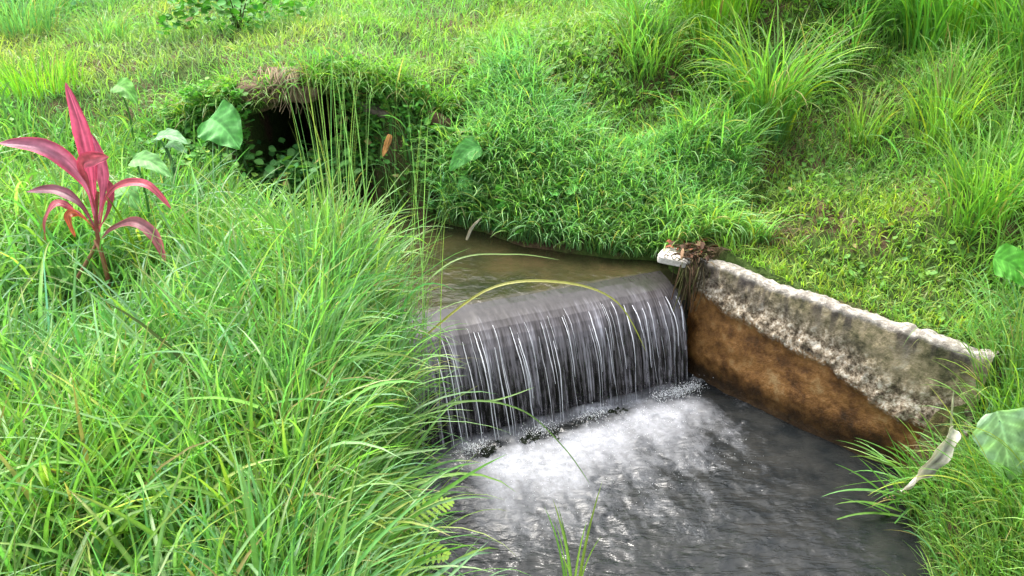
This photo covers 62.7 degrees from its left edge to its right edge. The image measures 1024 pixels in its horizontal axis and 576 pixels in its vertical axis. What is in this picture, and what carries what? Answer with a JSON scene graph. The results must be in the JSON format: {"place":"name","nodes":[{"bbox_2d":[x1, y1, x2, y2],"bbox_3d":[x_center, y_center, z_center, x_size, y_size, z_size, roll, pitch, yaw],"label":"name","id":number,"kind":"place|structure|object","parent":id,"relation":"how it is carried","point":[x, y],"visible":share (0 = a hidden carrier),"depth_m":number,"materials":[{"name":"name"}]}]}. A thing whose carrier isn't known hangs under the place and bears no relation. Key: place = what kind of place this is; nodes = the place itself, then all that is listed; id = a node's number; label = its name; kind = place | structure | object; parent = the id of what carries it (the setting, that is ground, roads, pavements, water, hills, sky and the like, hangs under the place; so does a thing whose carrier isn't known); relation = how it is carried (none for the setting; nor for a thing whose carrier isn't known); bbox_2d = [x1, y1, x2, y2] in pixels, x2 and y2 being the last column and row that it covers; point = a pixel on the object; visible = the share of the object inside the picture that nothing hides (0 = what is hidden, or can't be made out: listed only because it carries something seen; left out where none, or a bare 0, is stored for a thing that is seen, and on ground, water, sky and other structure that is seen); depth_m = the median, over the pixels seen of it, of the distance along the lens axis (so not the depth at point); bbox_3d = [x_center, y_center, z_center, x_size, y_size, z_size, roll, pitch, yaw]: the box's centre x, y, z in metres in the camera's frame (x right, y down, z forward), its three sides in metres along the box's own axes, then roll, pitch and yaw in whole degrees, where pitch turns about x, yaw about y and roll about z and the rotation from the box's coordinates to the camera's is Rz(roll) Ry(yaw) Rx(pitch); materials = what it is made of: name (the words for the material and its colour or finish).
{"place":"outdoors","nodes":[
{"label":"outdoors","id":0,"kind":"place"},
{"bbox_2d":[174,418,191,480],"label":"arching grass","id":1,"kind":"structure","parent":0,"point":[185,446],"depth_m":2.24,"materials":[{"name":"green plant"}]},
{"bbox_2d":[200,19,410,114],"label":"ground over culvert","id":2,"kind":"structure","parent":0,"point":[265,107],"depth_m":5.69,"materials":[{"name":"plant"}]},
{"bbox_2d":[235,75,320,102],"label":"culvert slab","id":3,"kind":"structure","parent":2,"relation":"on","point":[313,94],"depth_m":5.29,"materials":[{"name":"grey concrete"}]},
{"bbox_2d":[247,66,311,117],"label":"hanging roots","id":4,"kind":"object","parent":3,"relation":"hanging from","point":[277,81],"visible":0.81,"depth_m":5.22,"materials":[{"name":"roots"},{"name":"dry grass"}]},
{"bbox_2d":[262,128,681,317],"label":"stream water","id":5,"kind":"structure","parent":0,"point":[466,278],"depth_m":4.65,"materials":[{"name":"brown liquid"}]},
{"bbox_2d":[466,218,480,239],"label":"dead leaf","id":6,"kind":"object","parent":5,"relation":"in","point":[471,228],"visible":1,"depth_m":4.87,"materials":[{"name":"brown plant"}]},
{"bbox_2d":[0,0,1023,575],"bbox_3d":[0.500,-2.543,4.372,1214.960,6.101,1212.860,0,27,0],"label":"ground","id":7,"kind":"structure","parent":0,"point":[270,126],"depth_m":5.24,"materials":[{"name":"green plant"}]},
{"bbox_2d":[0,0,91,38],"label":"grass tuft","id":8,"kind":"object","parent":7,"relation":"on","point":[28,18],"visible":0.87,"depth_m":7.21,"materials":[{"name":"green plant"}]},
{"bbox_2d":[0,33,95,102],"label":"grass tuft","id":9,"kind":"object","parent":7,"relation":"on","point":[27,75],"visible":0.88,"depth_m":5.62,"materials":[{"name":"green plant"}]},
{"bbox_2d":[2,0,103,9],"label":"leafy shrub","id":10,"kind":"object","parent":7,"relation":"on","point":[65,4],"visible":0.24,"depth_m":7.90,"materials":[{"name":"green plant"}]},
{"bbox_2d":[0,82,170,298],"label":"cordyline plant","id":11,"kind":"object","parent":7,"relation":"on","point":[87,169],"visible":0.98,"depth_m":3.32,"materials":[{"name":"red plant"}]},
{"bbox_2d":[52,0,151,43],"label":"grass tuft","id":12,"kind":"object","parent":7,"relation":"on","point":[119,23],"visible":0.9,"depth_m":6.74,"materials":[{"name":"green plant"}]},
{"bbox_2d":[98,316,116,387],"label":"arching grass","id":13,"kind":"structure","parent":7,"relation":"on","point":[104,340],"depth_m":2.64,"materials":[{"name":"green plant"}]},
{"bbox_2d":[110,77,137,149],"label":"taro plant","id":14,"kind":"object","parent":7,"relation":"on","point":[124,87],"visible":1,"depth_m":4.91,"materials":[{"name":"green plant"}]},
{"bbox_2d":[114,150,171,223],"bbox_3d":[-1.622,-0.340,3.766,0.307,0.547,0.129,0,27,0],"label":"taro plant","id":15,"kind":"object","parent":7,"relation":"on","point":[145,159],"visible":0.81,"depth_m":3.69,"materials":[{"name":"green plant"}]},
{"bbox_2d":[154,128,187,203],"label":"taro plant","id":16,"kind":"object","parent":7,"relation":"on","point":[175,137],"visible":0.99,"depth_m":4.38,"materials":[{"name":"green plant"}]},
{"bbox_2d":[0,117,433,575],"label":"bank weeds","id":17,"kind":"object","parent":7,"relation":"on","point":[136,276],"visible":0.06,"depth_m":3.57,"materials":[{"name":"green plant"}]},
{"bbox_2d":[197,99,242,175],"bbox_3d":[-1.665,-0.832,4.848,0.257,0.477,0.184,0,27,0],"label":"taro plant","id":18,"kind":"object","parent":7,"relation":"on","point":[221,126],"visible":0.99,"depth_m":4.80,"materials":[{"name":"green plant"}]},
{"bbox_2d":[152,0,317,37],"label":"leafy shrub","id":19,"kind":"object","parent":7,"relation":"on","point":[229,11],"visible":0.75,"depth_m":6.52,"materials":[{"name":"green plant"}]},
{"bbox_2d":[0,57,547,575],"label":"bank grass","id":20,"kind":"structure","parent":7,"relation":"on","point":[76,485],"depth_m":2.52,"materials":[{"name":"green plant"}]},
{"bbox_2d":[418,279,644,348],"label":"arching grass","id":21,"kind":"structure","parent":20,"relation":"on","point":[499,285],"depth_m":3.53,"materials":[{"name":"yellow plant"}]},
{"bbox_2d":[177,77,429,191],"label":"culvert side weeds","id":22,"kind":"object","parent":7,"relation":"on","point":[190,93],"visible":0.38,"depth_m":5.29,"materials":[{"name":"green plant"}]},
{"bbox_2d":[243,137,366,213],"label":"culvert floor weeds","id":23,"kind":"object","parent":7,"relation":"on","point":[294,169],"visible":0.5,"depth_m":5.32,"materials":[{"name":"green plant"}]},
{"bbox_2d":[142,33,482,129],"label":"drooping berm grass","id":24,"kind":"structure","parent":7,"relation":"on","point":[373,69],"depth_m":5.24,"materials":[{"name":"green plant"}]},
{"bbox_2d":[155,173,481,575],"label":"bank edge grass","id":25,"kind":"structure","parent":7,"relation":"on","point":[304,485],"depth_m":2.42,"materials":[{"name":"green plant"}]},
{"bbox_2d":[384,387,533,431],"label":"arching grass","id":26,"kind":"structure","parent":25,"relation":"on","point":[427,411],"depth_m":3.27,"materials":[{"name":"green plant"}]},
{"bbox_2d":[412,400,589,483],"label":"arching grass","id":27,"kind":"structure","parent":25,"relation":"on","point":[509,406],"depth_m":3.32,"materials":[{"name":"green plant"}]},
{"bbox_2d":[112,51,536,219],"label":"culvert weeds","id":28,"kind":"object","parent":7,"relation":"on","point":[203,142],"visible":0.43,"depth_m":5.23,"materials":[{"name":"green plant"}]},
{"bbox_2d":[287,0,361,241],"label":"reed clump","id":29,"kind":"object","parent":7,"relation":"on","point":[329,177],"visible":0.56,"depth_m":3.46,"materials":[{"name":"green plant"}]},
{"bbox_2d":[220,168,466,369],"bbox_3d":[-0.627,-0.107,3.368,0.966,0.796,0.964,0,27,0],"label":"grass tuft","id":30,"kind":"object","parent":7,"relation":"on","point":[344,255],"visible":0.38,"depth_m":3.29,"materials":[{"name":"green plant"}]},
{"bbox_2d":[270,0,454,435],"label":"reed clump","id":31,"kind":"object","parent":7,"relation":"on","point":[411,257],"visible":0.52,"depth_m":3.33,"materials":[{"name":"green plant"}]},
{"bbox_2d":[358,101,388,117],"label":"broken slab","id":32,"kind":"structure","parent":7,"relation":"on","point":[379,111],"depth_m":5.29,"materials":[{"name":"grey concrete"}]},
{"bbox_2d":[0,0,749,157],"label":"berm turf grass","id":33,"kind":"structure","parent":7,"relation":"on","point":[201,31],"depth_m":6.20,"materials":[{"name":"green plant"}]},
{"bbox_2d":[318,448,445,488],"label":"arching grass","id":34,"kind":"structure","parent":7,"relation":"on","point":[375,458],"depth_m":2.42,"materials":[{"name":"green plant"}]},
{"bbox_2d":[382,134,391,156],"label":"hanging leaf","id":35,"kind":"object","parent":7,"relation":"on","point":[388,140],"visible":0.98,"depth_m":4.44,"materials":[{"name":"brown plant"}]},
{"bbox_2d":[377,477,453,574],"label":"fern","id":36,"kind":"object","parent":7,"relation":"on","point":[446,553],"visible":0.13,"depth_m":2.68,"materials":[{"name":"green plant"}]},
{"bbox_2d":[427,111,453,131],"bbox_3d":[-0.446,-1.044,5.286,0.183,0.144,0.113,-8,28,-16],"label":"earth lump","id":37,"kind":"object","parent":7,"relation":"on","point":[435,119],"visible":0.51,"depth_m":5.24,"materials":[{"name":"brown soil"}]},
{"bbox_2d":[449,137,481,224],"bbox_3d":[-0.270,-0.619,4.986,0.195,0.548,0.097,0,27,0],"label":"taro plant","id":38,"kind":"object","parent":7,"relation":"on","point":[461,151],"visible":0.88,"depth_m":4.90,"materials":[{"name":"green plant"}]},
{"bbox_2d":[399,253,556,310],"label":"arching grass","id":39,"kind":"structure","parent":7,"relation":"on","point":[474,255],"depth_m":3.68,"materials":[{"name":"green plant"}]},
{"bbox_2d":[427,120,585,232],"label":"stream edge weeds","id":40,"kind":"object","parent":7,"relation":"on","point":[501,204],"visible":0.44,"depth_m":4.98,"materials":[{"name":"green plant"}]},
{"bbox_2d":[1,0,1021,255],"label":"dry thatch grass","id":41,"kind":"structure","parent":7,"relation":"on","point":[781,224],"depth_m":5.29,"materials":[{"name":"plant"}]},
{"bbox_2d":[415,284,687,439],"bbox_3d":[0.076,0.456,4.480,1.739,0.760,0.444,-10,29,-19],"label":"weir","id":42,"kind":"object","parent":7,"relation":"on","point":[499,413],"visible":0.04,"depth_m":4.35,"materials":[{"name":"concrete"}]},
{"bbox_2d":[400,271,686,458],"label":"waterfall","id":43,"kind":"structure","parent":42,"relation":"on","point":[500,333],"depth_m":4.21,"materials":[{"name":"liquid"}]},
{"bbox_2d":[497,55,632,157],"bbox_3d":[0.327,-1.108,5.236,0.901,0.529,0.935,0,27,0],"label":"grass tuft","id":44,"kind":"object","parent":7,"relation":"on","point":[585,97],"visible":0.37,"depth_m":5.26,"materials":[{"name":"green plant"}]},
{"bbox_2d":[396,29,804,257],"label":"streamside grass","id":45,"kind":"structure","parent":7,"relation":"on","point":[689,213],"depth_m":4.88,"materials":[{"name":"green plant"}]},
{"bbox_2d":[588,0,715,79],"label":"grass tuft","id":46,"kind":"object","parent":7,"relation":"on","point":[623,44],"visible":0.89,"depth_m":5.54,"materials":[{"name":"green plant"}]},
{"bbox_2d":[448,0,858,110],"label":"berm weeds","id":47,"kind":"object","parent":7,"relation":"on","point":[764,15],"visible":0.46,"depth_m":5.65,"materials":[{"name":"green plant"}]},
{"bbox_2d":[633,94,774,201],"bbox_3d":[1.129,-0.806,4.902,0.833,0.520,0.800,0,27,0],"label":"grass tuft","id":48,"kind":"object","parent":7,"relation":"on","point":[719,171],"visible":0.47,"depth_m":4.85,"materials":[{"name":"green plant"}]},
{"bbox_2d":[671,0,764,50],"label":"grass tuft","id":49,"kind":"object","parent":7,"relation":"on","point":[712,5],"visible":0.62,"depth_m":5.68,"materials":[{"name":"green plant"}]},
{"bbox_2d":[664,0,885,142],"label":"grass tuft","id":50,"kind":"object","parent":7,"relation":"on","point":[744,79],"visible":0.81,"depth_m":5.03,"materials":[{"name":"green plant"}]},
{"bbox_2d":[686,257,998,468],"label":"retaining wall","id":51,"kind":"structure","parent":7,"relation":"on","point":[832,370],"depth_m":4.00,"materials":[{"name":"concrete"}]},
{"bbox_2d":[657,247,693,267],"bbox_3d":[0.862,-0.163,4.406,0.178,0.051,0.155,14,30,26],"label":"flat stone","id":52,"kind":"object","parent":51,"relation":"on","point":[668,260],"visible":0.75,"depth_m":4.37,"materials":[{"name":"grey stone"}]},
{"bbox_2d":[660,233,735,312],"bbox_3d":[0.980,-0.074,4.440,0.405,0.352,0.368,0,27,0],"label":"wall end debris","id":53,"kind":"object","parent":51,"relation":"on","point":[689,275],"depth_m":4.35,"materials":[{"name":"brown plant"}]},
{"bbox_2d":[812,77,920,150],"bbox_3d":[2.176,-1.084,5.106,0.603,0.469,0.733,-10,29,-18],"label":"grass tuft","id":54,"kind":"object","parent":7,"relation":"on","point":[859,117],"visible":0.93,"depth_m":5.08,"materials":[{"name":"green plant"}]},
{"bbox_2d":[822,413,935,523],"bbox_3d":[1.520,0.847,3.599,0.429,0.827,0.436,-20,33,-34],"label":"grass tuft","id":55,"kind":"object","parent":7,"relation":"on","point":[904,472],"visible":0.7,"depth_m":3.58,"materials":[{"name":"green plant"}]},
{"bbox_2d":[760,41,1023,506],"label":"slope weeds","id":56,"kind":"object","parent":7,"relation":"on","point":[860,264],"visible":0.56,"depth_m":4.46,"materials":[{"name":"green plant"}]},
{"bbox_2d":[867,0,1023,58],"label":"grass tuft","id":57,"kind":"object","parent":7,"relation":"on","point":[955,16],"visible":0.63,"depth_m":5.25,"materials":[{"name":"green plant"}]},
{"bbox_2d":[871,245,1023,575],"bbox_3d":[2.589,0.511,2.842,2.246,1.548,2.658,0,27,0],"label":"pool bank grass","id":58,"kind":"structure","parent":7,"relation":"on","point":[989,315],"depth_m":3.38,"materials":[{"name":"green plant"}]},
{"bbox_2d":[880,469,1023,575],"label":"grass tuft","id":59,"kind":"object","parent":7,"relation":"on","point":[982,563],"visible":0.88,"depth_m":3.03,"materials":[{"name":"green plant"}]},
{"bbox_2d":[888,8,1023,157],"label":"grass tuft","id":60,"kind":"object","parent":7,"relation":"on","point":[932,111],"visible":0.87,"depth_m":4.73,"materials":[{"name":"green plant"}]},
{"bbox_2d":[896,96,1023,237],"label":"grass tuft","id":61,"kind":"object","parent":7,"relation":"on","point":[1004,197],"visible":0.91,"depth_m":4.11,"materials":[{"name":"green plant"}]},
{"bbox_2d":[898,363,1023,537],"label":"grass tuft","id":62,"kind":"object","parent":7,"relation":"on","point":[995,479],"visible":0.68,"depth_m":3.12,"materials":[{"name":"green plant"}]},
{"bbox_2d":[900,425,960,491],"bbox_3d":[1.664,0.693,3.295,0.224,0.269,0.090,-10,29,-19],"label":"dead leaf","id":63,"kind":"object","parent":62,"relation":"on","point":[938,457],"visible":0.97,"depth_m":3.27,"materials":[{"name":"beige plant"}]},
{"bbox_2d":[950,390,953,426],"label":"dry stalk","id":64,"kind":"object","parent":62,"relation":"on","point":[952,404],"visible":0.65,"depth_m":3.32,"materials":[{"name":"beige plant"}]},
{"bbox_2d":[931,41,1023,171],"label":"grass tuft","id":65,"kind":"object","parent":7,"relation":"on","point":[1004,123],"visible":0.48,"depth_m":4.51,"materials":[{"name":"green plant"}]},
{"bbox_2d":[939,0,1023,85],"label":"grass tuft","id":66,"kind":"object","parent":7,"relation":"on","point":[1013,18],"visible":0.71,"depth_m":4.71,"materials":[{"name":"green plant"}]},
{"bbox_2d":[972,407,1023,482],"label":"taro plant","id":67,"kind":"object","parent":7,"relation":"on","point":[1006,427],"visible":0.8,"depth_m":3.11,"materials":[{"name":"green plant"}]},
{"bbox_2d":[993,243,1023,306],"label":"taro plant","id":68,"kind":"object","parent":7,"relation":"on","point":[1008,258],"visible":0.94,"depth_m":3.68,"materials":[{"name":"green plant"}]},
{"bbox_2d":[406,371,931,575],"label":"pool water","id":69,"kind":"structure","parent":0,"point":[772,512],"depth_m":3.73,"materials":[{"name":"grey liquid"}]},
{"bbox_2d":[478,440,501,457],"bbox_3d":[-0.098,0.791,4.053,0.164,0.099,0.110,-9,28,-17],"label":"wet rock","id":70,"kind":"object","parent":69,"relation":"in","point":[483,450],"visible":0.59,"depth_m":4.01,"materials":[{"name":"grey stone"}]},
{"bbox_2d":[520,430,541,443],"bbox_3d":[0.103,0.741,4.143,0.104,0.090,0.180,13,30,23],"label":"wet rock","id":71,"kind":"object","parent":69,"relation":"in","point":[531,437],"visible":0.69,"depth_m":4.10,"materials":[{"name":"grey stone"}]},
{"bbox_2d":[547,427,559,439],"bbox_3d":[0.204,0.731,4.162,0.080,0.078,0.135,-10,29,-18],"label":"wet rock","id":72,"kind":"object","parent":69,"relation":"in","point":[552,430],"visible":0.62,"depth_m":4.14,"materials":[{"name":"grey stone"}]},
{"bbox_2d":[546,483,601,575],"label":"grass tuft","id":73,"kind":"object","parent":69,"relation":"on","point":[564,572],"visible":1,"depth_m":3.09,"materials":[{"name":"green plant"}]},
{"bbox_2d":[454,377,755,538],"bbox_3d":[0.515,0.747,3.963,1.532,0.119,0.696,-12,29,-22],"label":"splash foam","id":74,"kind":"object","parent":69,"relation":"on","point":[675,390],"visible":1,"depth_m":4.21,"materials":[{"name":"white"}]},
{"bbox_2d":[608,406,627,413],"bbox_3d":[0.543,0.652,4.317,0.125,0.079,0.068,-20,33,-34],"label":"wet rock","id":75,"kind":"object","parent":69,"relation":"in","point":[613,411],"visible":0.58,"depth_m":4.30,"materials":[{"name":"black stone"}]}
]}

